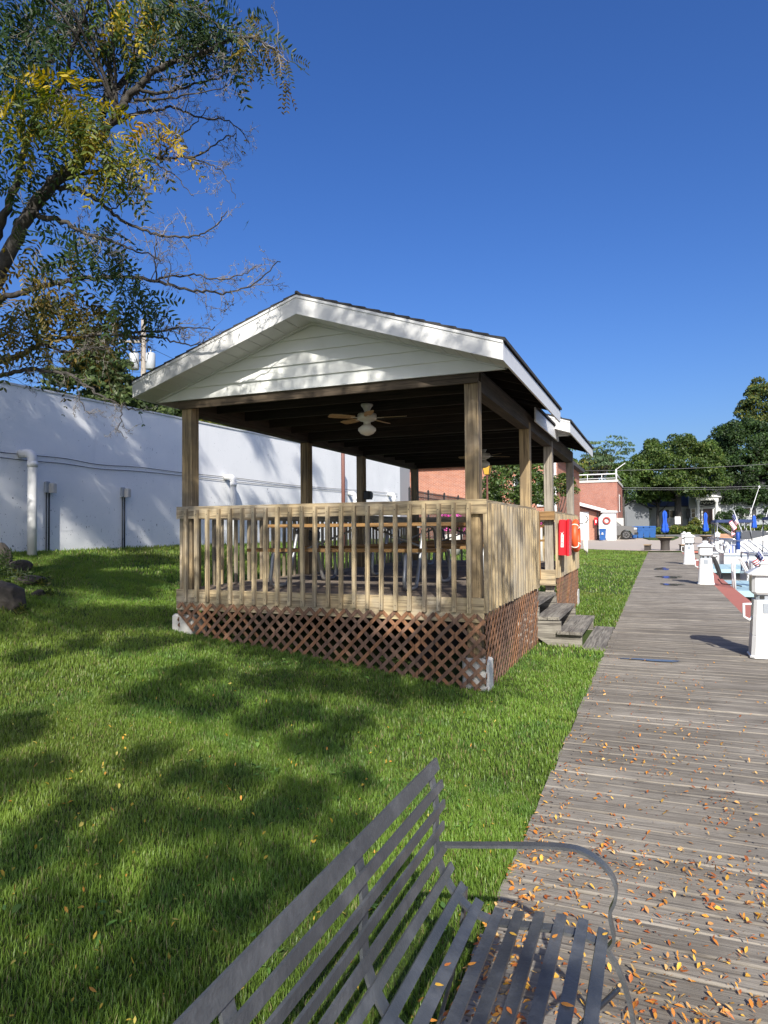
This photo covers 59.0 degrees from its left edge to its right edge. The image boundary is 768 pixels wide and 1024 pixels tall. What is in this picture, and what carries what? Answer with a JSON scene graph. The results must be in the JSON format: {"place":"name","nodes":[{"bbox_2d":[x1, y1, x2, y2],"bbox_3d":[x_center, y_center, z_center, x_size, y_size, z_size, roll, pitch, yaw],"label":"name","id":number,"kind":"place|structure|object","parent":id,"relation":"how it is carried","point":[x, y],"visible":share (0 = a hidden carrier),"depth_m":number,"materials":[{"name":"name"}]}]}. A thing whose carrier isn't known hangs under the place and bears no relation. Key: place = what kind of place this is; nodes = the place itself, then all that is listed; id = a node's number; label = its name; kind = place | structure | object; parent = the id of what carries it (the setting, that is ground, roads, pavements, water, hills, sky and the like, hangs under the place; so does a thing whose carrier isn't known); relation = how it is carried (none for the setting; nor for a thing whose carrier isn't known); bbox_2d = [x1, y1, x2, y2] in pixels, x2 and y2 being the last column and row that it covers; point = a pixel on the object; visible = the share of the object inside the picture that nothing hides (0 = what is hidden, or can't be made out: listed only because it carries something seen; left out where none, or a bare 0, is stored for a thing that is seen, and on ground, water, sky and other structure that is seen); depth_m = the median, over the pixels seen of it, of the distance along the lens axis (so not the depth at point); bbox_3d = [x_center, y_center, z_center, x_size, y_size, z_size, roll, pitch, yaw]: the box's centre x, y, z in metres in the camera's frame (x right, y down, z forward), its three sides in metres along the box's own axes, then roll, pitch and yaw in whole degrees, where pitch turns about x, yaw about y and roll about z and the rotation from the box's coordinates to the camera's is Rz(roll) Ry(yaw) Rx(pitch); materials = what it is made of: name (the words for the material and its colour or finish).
{"place":"outdoors","nodes":[
{"label":"outdoors","id":0,"kind":"place"},
{"bbox_2d":[0,531,730,1023],"bbox_3d":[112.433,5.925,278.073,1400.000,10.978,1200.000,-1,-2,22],"label":"ground","id":1,"kind":"structure","parent":0,"point":[338,727],"depth_m":4.13,"materials":[{"name":"green plant"}]},
{"bbox_2d":[0,542,12,565],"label":"boulder","id":2,"kind":"object","parent":1,"relation":"on","point":[3,546],"visible":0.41,"depth_m":9.66,"materials":[{"name":"stone"}]},
{"bbox_2d":[0,580,25,612],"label":"boulder","id":3,"kind":"object","parent":1,"relation":"on","point":[12,595],"visible":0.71,"depth_m":7.44,"materials":[{"name":"stone"}]},
{"bbox_2d":[0,603,30,615],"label":"weed tuft","id":4,"kind":"object","parent":1,"relation":"on","point":[19,613],"visible":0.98,"depth_m":7.37,"materials":[{"name":"green plant"}]},
{"bbox_2d":[8,559,32,571],"bbox_3d":[-5.199,0.790,9.697,0.330,0.224,0.251,0,-2,-30],"label":"boulder","id":5,"kind":"object","parent":1,"relation":"on","point":[23,563],"visible":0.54,"depth_m":9.62,"materials":[{"name":"stone"}]},
{"bbox_2d":[0,548,50,584],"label":"fern shrub","id":6,"kind":"object","parent":1,"relation":"on","point":[6,566],"visible":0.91,"depth_m":8.28,"materials":[{"name":"green plant"}]},
{"bbox_2d":[14,575,46,585],"bbox_3d":[-4.654,0.906,8.912,0.405,0.148,0.269,0,-2,-7],"label":"boulder","id":7,"kind":"object","parent":1,"relation":"on","point":[32,579],"visible":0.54,"depth_m":8.82,"materials":[{"name":"stone"}]},
{"bbox_2d":[31,589,45,595],"bbox_3d":[-4.271,1.014,8.375,0.161,0.119,0.149,-1,-2,25],"label":"boulder","id":8,"kind":"object","parent":1,"relation":"on","point":[38,592],"visible":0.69,"depth_m":8.34,"materials":[{"name":"stone"}]},
{"bbox_2d":[36,576,53,587],"bbox_3d":[-4.514,0.913,8.885,0.300,0.166,0.226,-1,-2,22],"label":"weed tuft","id":9,"kind":"object","parent":1,"relation":"on","point":[43,581],"visible":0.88,"depth_m":8.87,"materials":[{"name":"green plant"}]},
{"bbox_2d":[43,585,64,595],"bbox_3d":[-4.154,0.982,8.467,0.216,0.189,0.312,-1,-2,22],"label":"weed tuft","id":10,"kind":"object","parent":1,"relation":"on","point":[48,591],"visible":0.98,"depth_m":8.42,"materials":[{"name":"green plant"}]},
{"bbox_2d":[34,327,175,415],"bbox_3d":[-11.374,-2.321,26.632,5.452,10.010,5.819,-1,-2,22],"label":"tree","id":11,"kind":"object","parent":1,"relation":"on","point":[105,390],"visible":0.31,"depth_m":25.84,"materials":[{"name":"green plant"}]},
{"bbox_2d":[119,320,154,374],"bbox_3d":[-12.985,-3.541,35.615,2.021,13.376,0.774,0,-2,0],"label":"utility pole","id":12,"kind":"object","parent":1,"relation":"on","point":[149,364],"visible":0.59,"depth_m":35.50,"materials":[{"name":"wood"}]},
{"bbox_2d":[0,0,309,437],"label":"locust tree","id":13,"kind":"object","parent":1,"relation":"on","point":[79,127],"visible":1,"depth_m":6.62,"materials":[{"name":"green plant"}]},
{"bbox_2d":[145,372,181,416],"bbox_3d":[-10.379,-1.908,30.971,2.814,9.410,2.846,-1,-2,22],"label":"spruce","id":14,"kind":"object","parent":1,"relation":"on","point":[178,412],"visible":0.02,"depth_m":30.58,"materials":[{"name":"green plant"}]},
{"bbox_2d":[0,380,399,551],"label":"boundary wall","id":15,"kind":"structure","parent":1,"relation":"on","point":[85,507],"depth_m":13.27,"materials":[{"name":"white paint"}]},
{"bbox_2d":[17,449,37,555],"bbox_3d":[-5.751,-0.110,10.947,0.362,1.826,0.160,-1,-2,22],"label":"drain pipe","id":16,"kind":"object","parent":15,"relation":"attached to","point":[30,455],"visible":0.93,"depth_m":10.86,"materials":[{"name":"white plastic"}]},
{"bbox_2d":[44,481,56,549],"bbox_3d":[-5.645,0.101,11.483,0.130,1.234,0.170,-1,-2,22],"label":"electric meter","id":17,"kind":"object","parent":15,"relation":"attached to","point":[49,487],"visible":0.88,"depth_m":11.47,"materials":[{"name":"metal"}]},
{"bbox_2d":[120,487,130,548],"bbox_3d":[-4.988,0.141,13.107,0.130,1.236,0.170,-1,-2,22],"label":"electric meter","id":18,"kind":"object","parent":15,"relation":"attached to","point":[125,492],"visible":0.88,"depth_m":13.09,"materials":[{"name":"metal"}]},
{"bbox_2d":[0,452,384,492],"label":"wall cable","id":19,"kind":"object","parent":15,"relation":"attached to","point":[165,470],"depth_m":13.64,"materials":[{"name":"black metal"}]},
{"bbox_2d":[0,457,396,496],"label":"wall cable","id":20,"kind":"object","parent":15,"relation":"attached to","point":[153,472],"depth_m":13.53,"materials":[{"name":"black metal"}]},
{"bbox_2d":[223,474,236,545],"bbox_3d":[-3.661,0.009,16.145,0.340,1.823,0.156,-1,-2,22],"label":"drain pipe","id":21,"kind":"object","parent":15,"relation":"attached to","point":[232,479],"visible":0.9,"depth_m":16.07,"materials":[{"name":"white plastic"}]},
{"bbox_2d":[347,491,356,501],"bbox_3d":[-1.043,0.189,22.611,0.346,1.769,0.167,-1,-2,22],"label":"drain pipe","id":22,"kind":"object","parent":15,"relation":"attached to","point":[353,494],"visible":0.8,"depth_m":22.56,"materials":[{"name":"white plastic"}]},
{"bbox_2d":[0,656,560,1023],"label":"clover","id":23,"kind":"object","parent":1,"relation":"on","point":[16,907],"visible":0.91,"depth_m":3.81,"materials":[{"name":"green plant"}]},
{"bbox_2d":[0,655,590,1023],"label":"leaf litter on lawn","id":24,"kind":"object","parent":1,"relation":"on","point":[95,933],"visible":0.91,"depth_m":3.15,"materials":[{"name":"plant"}]},
{"bbox_2d":[341,453,344,545],"bbox_3d":[-1.194,-0.961,19.790,0.220,4.254,0.220,-1,-2,22],"label":"steel pole","id":25,"kind":"object","parent":1,"relation":"on","point":[342,478],"visible":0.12,"depth_m":19.75,"materials":[{"name":"metal"}]},
{"bbox_2d":[131,291,613,690],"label":"picnic pavilion","id":26,"kind":"structure","parent":1,"relation":"on","point":[298,367],"depth_m":7.49,"materials":[{"name":"brown wood"}]},
{"bbox_2d":[247,522,465,590],"bbox_3d":[-0.229,0.516,8.301,2.412,0.748,1.740,-1,-2,22],"label":"picnic table","id":27,"kind":"object","parent":26,"relation":"on","point":[416,548],"visible":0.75,"depth_m":7.94,"materials":[{"name":"brown wood"}]},
{"bbox_2d":[328,403,404,435],"bbox_3d":[-0.179,-1.106,8.157,0.925,0.380,0.927,-1,-2,22],"label":"ceiling fan","id":28,"kind":"object","parent":26,"relation":"hanging from","point":[367,416],"visible":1,"depth_m":8.08,"materials":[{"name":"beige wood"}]},
{"bbox_2d":[363,491,372,499],"bbox_3d":[-0.290,-0.308,12.522,0.135,0.150,0.180,-1,-2,22],"label":"outlet box","id":29,"kind":"object","parent":26,"relation":"attached to","point":[367,495],"visible":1,"depth_m":12.45,"materials":[{"name":"black plastic"}]},
{"bbox_2d":[350,526,483,576],"bbox_3d":[0.904,0.564,10.356,2.412,0.748,1.740,-1,-2,22],"label":"picnic table","id":30,"kind":"object","parent":26,"relation":"on","point":[400,543],"visible":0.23,"depth_m":10.26,"materials":[{"name":"brown wood"}]},
{"bbox_2d":[412,525,544,564],"bbox_3d":[1.869,0.634,13.147,2.413,0.748,1.740,-1,-2,22],"label":"picnic table","id":31,"kind":"object","parent":26,"relation":"on","point":[447,540],"visible":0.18,"depth_m":13.20,"materials":[{"name":"brown wood"}]},
{"bbox_2d":[458,449,508,467],"bbox_3d":[1.796,-0.990,12.363,0.911,0.380,0.934,-1,-2,22],"label":"ceiling fan","id":32,"kind":"object","parent":26,"relation":"hanging from","point":[485,457],"visible":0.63,"depth_m":12.28,"materials":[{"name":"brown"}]},
{"bbox_2d":[558,519,571,555],"bbox_3d":[3.003,0.420,11.248,0.170,0.600,0.400,1,-1,22],"label":"extinguisher cabinet","id":33,"kind":"object","parent":26,"relation":"attached to","point":[565,538],"visible":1,"depth_m":11.08,"materials":[{"name":"red plastic"}]},
{"bbox_2d":[572,519,580,551],"bbox_3d":[3.655,0.452,12.915,0.154,0.634,0.634,-1,-2,22],"label":"life ring","id":34,"kind":"object","parent":26,"relation":"hanging from","point":[576,536],"visible":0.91,"depth_m":12.70,"materials":[{"name":"orange plastic"}]},
{"bbox_2d":[580,516,587,554],"bbox_3d":[4.134,0.473,13.928,0.199,0.809,0.128,0,-2,-19],"label":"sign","id":35,"kind":"object","parent":26,"relation":"hanging from","point":[585,536],"visible":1,"depth_m":13.88,"materials":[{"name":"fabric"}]},
{"bbox_2d":[400,467,409,533],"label":"wall","id":36,"kind":"structure","parent":1,"relation":"on","point":[404,479],"depth_m":38.02,"materials":[{"name":"paint"}]},
{"bbox_2d":[408,487,465,539],"bbox_3d":[4.646,0.906,36.294,0.100,3.440,19.300,-1,-2,22],"label":"picket fence","id":37,"kind":"object","parent":1,"relation":"on","point":[427,494],"visible":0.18,"depth_m":30.18,"materials":[{"name":"metal"}]},
{"bbox_2d":[441,514,465,554],"bbox_3d":[2.491,0.767,23.960,1.297,1.465,1.140,0,-2,-28],"label":"flower tub","id":38,"kind":"object","parent":1,"relation":"on","point":[457,537],"visible":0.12,"depth_m":23.75,"materials":[{"name":"concrete"}]},
{"bbox_2d":[482,466,491,499],"bbox_3d":[2.972,0.111,19.462,0.320,3.258,0.320,-1,-2,22],"label":"garden lamp","id":39,"kind":"object","parent":1,"relation":"on","point":[487,471],"visible":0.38,"depth_m":19.45,"materials":[{"name":"glass"}]},
{"bbox_2d":[410,462,584,554],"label":"brick building","id":40,"kind":"structure","parent":1,"relation":"on","point":[449,481],"depth_m":41.71,"materials":[{"name":"brick"}]},
{"bbox_2d":[482,463,543,507],"bbox_3d":[4.267,0.068,21.949,2.382,4.117,2.179,-1,-2,22],"label":"crabapple tree","id":41,"kind":"object","parent":1,"relation":"on","point":[496,492],"visible":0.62,"depth_m":21.61,"materials":[{"name":"green plant"}]},
{"bbox_2d":[540,522,542,560],"bbox_3d":[5.566,1.054,23.964,0.670,1.747,0.606,0,-2,-25],"label":"flower tub","id":42,"kind":"object","parent":1,"relation":"on","point":[541,545],"visible":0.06,"depth_m":23.83,"materials":[{"name":"concrete"}]},
{"bbox_2d":[543,473,580,512],"bbox_3d":[7.817,0.439,30.015,1.725,4.373,1.749,-1,-2,4],"label":"crabapple tree","id":43,"kind":"object","parent":1,"relation":"on","point":[560,489],"visible":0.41,"depth_m":29.80,"materials":[{"name":"green plant"}]},
{"bbox_2d":[573,458,586,480],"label":"bushy tree","id":44,"kind":"object","parent":1,"relation":"on","point":[584,467],"visible":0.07,"depth_m":94.82,"materials":[{"name":"green plant"}]},
{"bbox_2d":[579,453,618,480],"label":"bushy tree","id":45,"kind":"object","parent":1,"relation":"on","point":[583,460],"visible":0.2,"depth_m":110.47,"materials":[{"name":"green plant"}]},
{"bbox_2d":[568,435,634,479],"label":"airy tree","id":46,"kind":"object","parent":1,"relation":"on","point":[602,459],"visible":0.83,"depth_m":103.77,"materials":[{"name":"green plant"}]},
{"bbox_2d":[579,463,624,517],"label":"brick block","id":47,"kind":"structure","parent":1,"relation":"on","point":[605,494],"depth_m":80.44,"materials":[{"name":"brick"}]},
{"bbox_2d":[605,460,642,530],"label":"bushy tree","id":48,"kind":"object","parent":1,"relation":"on","point":[628,473],"visible":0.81,"depth_m":99.08,"materials":[{"name":"green plant"}]},
{"bbox_2d":[624,500,651,530],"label":"grey garage","id":49,"kind":"structure","parent":1,"relation":"on","point":[637,514],"depth_m":108.75,"materials":[{"name":"paint"}]},
{"bbox_2d":[626,511,642,530],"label":"door","id":50,"kind":"structure","parent":49,"relation":"in","point":[633,518],"depth_m":108.79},
{"bbox_2d":[624,473,659,505],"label":"background tree","id":51,"kind":"object","parent":1,"relation":"on","point":[633,495],"visible":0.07,"depth_m":148.10,"materials":[{"name":"green plant"}]},
{"bbox_2d":[636,482,674,526],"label":"maple tree","id":52,"kind":"object","parent":1,"relation":"on","point":[667,496],"visible":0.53,"depth_m":106.88,"materials":[{"name":"green plant"}]},
{"bbox_2d":[655,537,674,550],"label":"spool table","id":53,"kind":"object","parent":1,"relation":"on","point":[665,543],"visible":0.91,"depth_m":45.74,"materials":[{"name":"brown wood"}]},
{"bbox_2d":[661,509,668,532],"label":"closed umbrella","id":54,"kind":"object","parent":53,"relation":"on","point":[664,528],"visible":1,"depth_m":45.97,"materials":[{"name":"fabric"}]},
{"bbox_2d":[647,494,688,526],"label":"side wing","id":55,"kind":"structure","parent":1,"relation":"on","point":[669,508],"depth_m":113.53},
{"bbox_2d":[629,433,733,525],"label":"maple tree","id":56,"kind":"object","parent":1,"relation":"on","point":[675,454],"visible":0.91,"depth_m":102.65,"materials":[{"name":"green plant"}]},
{"bbox_2d":[688,517,702,525],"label":"foundation shrub","id":57,"kind":"object","parent":1,"relation":"on","point":[695,520],"visible":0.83,"depth_m":107.84,"materials":[{"name":"green plant"}]},
{"bbox_2d":[656,524,767,534],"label":"hedge","id":58,"kind":"object","parent":1,"relation":"on","point":[691,529],"visible":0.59,"depth_m":88.19,"materials":[{"name":"green plant"}]},
{"bbox_2d":[714,511,731,524],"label":"foundation shrub","id":59,"kind":"object","parent":1,"relation":"on","point":[723,514],"visible":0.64,"depth_m":106.62,"materials":[{"name":"green plant"}]},
{"bbox_2d":[686,475,767,525],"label":"white house","id":60,"kind":"structure","parent":1,"relation":"on","point":[695,509],"depth_m":109.18,"materials":[{"name":"stone"}]},
{"bbox_2d":[700,501,714,506],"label":"oval sign","id":61,"kind":"object","parent":60,"relation":"attached to","point":[707,503],"visible":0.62,"depth_m":109.85,"materials":[{"name":"black"}]},
{"bbox_2d":[725,506,751,519],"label":"foundation shrub","id":62,"kind":"object","parent":1,"relation":"on","point":[741,511],"visible":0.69,"depth_m":105.67,"materials":[{"name":"green plant"}]},
{"bbox_2d":[710,416,767,504],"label":"dark tree","id":63,"kind":"object","parent":1,"relation":"on","point":[734,431],"visible":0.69,"depth_m":107.60,"materials":[{"name":"green plant"}]},
{"bbox_2d":[733,376,767,437],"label":"poplar tree","id":64,"kind":"object","parent":1,"relation":"on","point":[755,391],"visible":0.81,"depth_m":131.18,"materials":[{"name":"green plant"}]},
{"bbox_2d":[748,480,767,518],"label":"dark tree","id":65,"kind":"object","parent":1,"relation":"on","point":[765,497],"visible":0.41,"depth_m":106.78,"materials":[{"name":"green plant"}]},
{"bbox_2d":[748,430,767,477],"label":"poplar tree","id":66,"kind":"object","parent":1,"relation":"on","point":[750,462],"visible":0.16,"depth_m":109.69,"materials":[{"name":"green plant"}]},
{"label":"boardwalk joists","id":67,"kind":"structure","parent":1,"relation":"on","visible":0},
{"bbox_2d":[441,552,767,1023],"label":"boardwalk","id":68,"kind":"structure","parent":67,"relation":"on","point":[695,625],"depth_m":3.65,"materials":[{"name":"wood"}]},
{"bbox_2d":[172,758,635,1023],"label":"park bench","id":69,"kind":"object","parent":68,"relation":"on","point":[212,1001],"visible":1,"depth_m":1.58,"materials":[{"name":"paint"}]},
{"bbox_2d":[441,646,767,1023],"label":"leaf litter","id":70,"kind":"object","parent":68,"relation":"on","point":[724,1011],"visible":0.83,"depth_m":2.73,"materials":[{"name":"plant"}]},
{"bbox_2d":[624,658,678,661],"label":"puddle","id":71,"kind":"object","parent":68,"relation":"on","point":[654,659],"visible":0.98,"depth_m":7.94,"materials":[{"name":"blue liquid"}]},
{"bbox_2d":[681,532,694,564],"bbox_3d":[13.181,1.570,29.393,0.577,1.380,0.511,-1,-2,22],"label":"dock pedestal","id":72,"kind":"object","parent":68,"relation":"on","point":[689,556],"visible":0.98,"depth_m":29.20,"materials":[{"name":"white plastic"}]},
{"bbox_2d":[695,541,714,584],"bbox_3d":[8.905,1.400,18.855,0.504,1.200,0.444,-1,-2,22],"label":"dock pedestal","id":73,"kind":"object","parent":68,"relation":"on","point":[705,566],"visible":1,"depth_m":18.69,"materials":[{"name":"white plastic"}]},
{"bbox_2d":[742,561,767,658],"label":"dock pedestal","id":74,"kind":"object","parent":68,"relation":"on","point":[758,618],"visible":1,"depth_m":8.06,"materials":[{"name":"white plastic"}]},
{"bbox_2d":[0,0,767,497],"label":"sky","id":75,"kind":"structure","parent":0,"point":[582,185],"materials":[{"name":"blue"}]},
{"bbox_2d":[580,537,732,550],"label":"plaza","id":76,"kind":"structure","parent":0,"point":[633,544],"depth_m":61.18,"materials":[{"name":"concrete"}]},
{"bbox_2d":[580,502,605,539],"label":"brick lean to","id":77,"kind":"object","parent":76,"relation":"on","point":[592,527],"visible":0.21,"depth_m":77.09,"materials":[{"name":"brick"}]},
{"bbox_2d":[580,512,588,539],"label":"door","id":78,"kind":"structure","parent":77,"relation":"in","point":[583,518],"depth_m":77.29,"materials":[{"name":"metal"}]},
{"bbox_2d":[599,529,605,539],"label":"recycling bin","id":79,"kind":"object","parent":76,"relation":"on","point":[602,532],"visible":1,"depth_m":73.68,"materials":[{"name":"blue plastic"}]},
{"bbox_2d":[599,510,617,539],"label":"white shed","id":80,"kind":"structure","parent":76,"relation":"on","point":[611,530],"depth_m":75.03,"materials":[{"name":"paint"}]},
{"bbox_2d":[597,522,637,538],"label":"pickup truck","id":81,"kind":"object","parent":76,"relation":"on","point":[627,534],"visible":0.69,"depth_m":76.30,"materials":[{"name":"grey paint"}]},
{"bbox_2d":[617,518,623,538],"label":"loading ledge","id":82,"kind":"object","parent":76,"relation":"on","point":[620,521],"visible":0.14,"depth_m":77.42,"materials":[{"name":"concrete"}]},
{"bbox_2d":[637,526,643,537],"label":"recycling bin","id":83,"kind":"object","parent":76,"relation":"on","point":[640,532],"visible":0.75,"depth_m":78.67,"materials":[{"name":"blue plastic"}]},
{"bbox_2d":[643,526,649,536],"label":"recycling bin","id":84,"kind":"object","parent":76,"relation":"on","point":[646,529],"visible":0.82,"depth_m":78.42,"materials":[{"name":"blue plastic"}]},
{"bbox_2d":[643,536,678,539],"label":"grass island","id":85,"kind":"structure","parent":0,"point":[654,538],"depth_m":77.15,"materials":[{"name":"soil"}]},
{"bbox_2d":[656,534,730,536],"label":"road","id":86,"kind":"structure","parent":0,"point":[695,535],"depth_m":85.52,"materials":[{"name":"asphalt"}]},
{"bbox_2d":[698,535,712,543],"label":"spool table","id":87,"kind":"object","parent":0,"point":[704,537],"visible":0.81,"depth_m":59.74,"materials":[{"name":"brown wood"}]},
{"bbox_2d":[702,511,708,533],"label":"closed umbrella","id":88,"kind":"object","parent":87,"relation":"on","point":[705,528],"visible":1,"depth_m":59.96,"materials":[{"name":"fabric"}]},
{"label":"bulkhead","id":89,"kind":"structure","parent":0,"visible":0},
{"bbox_2d":[682,551,750,617],"bbox_3d":[37.184,1.557,10.010,58.608,0.130,54.500,-1,-2,22],"label":"dock edging","id":90,"kind":"object","parent":89,"relation":"on","point":[734,597],"visible":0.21,"depth_m":15.96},
{"bbox_2d":[712,556,741,586],"bbox_3d":[9.353,1.597,18.417,0.268,0.797,0.899,0,-2,-30],"label":"hose coil","id":91,"kind":"object","parent":90,"relation":"on","point":[717,567],"visible":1,"depth_m":18.66,"materials":[{"name":"black rubber"}]},
{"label":"water","id":92,"kind":"structure","parent":0,"visible":0},
{"bbox_2d":[712,564,745,580],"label":"finger pier","id":93,"kind":"structure","parent":92,"relation":"on","point":[726,571],"depth_m":26.93,"materials":[{"name":"blue paint"}]},
{"bbox_2d":[707,519,767,549],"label":"motor boat","id":94,"kind":"object","parent":92,"relation":"on","point":[729,542],"visible":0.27,"depth_m":39.03,"materials":[{"name":"white plastic"}]},
{"bbox_2d":[736,532,739,552],"bbox_3d":[16.119,2.910,30.808,0.176,3.984,0.172,-1,-2,22],"label":"mooring piling","id":95,"kind":"object","parent":92,"relation":"in","point":[737,542],"visible":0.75,"depth_m":30.79,"materials":[{"name":"blue plastic"}]},
{"bbox_2d":[710,519,767,563],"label":"motor boat","id":96,"kind":"object","parent":92,"relation":"on","point":[749,536],"visible":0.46,"depth_m":34.76,"materials":[{"name":"white plastic"}]},
{"bbox_2d":[724,580,753,600],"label":"finger pier","id":97,"kind":"structure","parent":92,"relation":"on","point":[743,590],"depth_m":18.08,"materials":[{"name":"blue paint"}]},
{"bbox_2d":[731,556,748,589],"bbox_3d":[9.440,1.953,17.777,0.560,1.559,0.560,-1,-2,22],"label":"dock ladder","id":98,"kind":"object","parent":97,"relation":"attached to","point":[733,565],"visible":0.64,"depth_m":17.64,"materials":[{"name":"white plastic"}]},
{"bbox_2d":[719,517,767,563],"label":"motor boat","id":99,"kind":"object","parent":92,"relation":"on","point":[728,556],"visible":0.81,"depth_m":30.90,"materials":[{"name":"white plastic"}]},
{"bbox_2d":[715,540,729,553],"bbox_3d":[15.493,1.592,31.070,0.630,0.630,0.150,-1,-2,22],"label":"ring buoy","id":100,"kind":"object","parent":99,"relation":"attached to","point":[717,549],"visible":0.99,"depth_m":31.03,"materials":[{"name":"white plastic"}]},
{"bbox_2d":[729,510,741,535],"bbox_3d":[16.159,0.504,31.191,0.555,1.237,0.234,-1,-2,22],"label":"flag","id":101,"kind":"object","parent":99,"relation":"attached to","point":[733,522],"visible":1,"depth_m":31.18,"materials":[{"name":"multicoloured fabric"}]},
{"bbox_2d":[740,551,767,580],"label":"motor boat","id":102,"kind":"object","parent":92,"relation":"on","point":[743,575],"visible":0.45,"depth_m":22.31,"materials":[{"name":"white plastic"}]},
{"bbox_2d":[751,546,766,566],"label":"flag","id":103,"kind":"object","parent":102,"relation":"attached to","point":[759,556],"visible":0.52,"depth_m":18.47,"materials":[{"name":"multicoloured fabric"}]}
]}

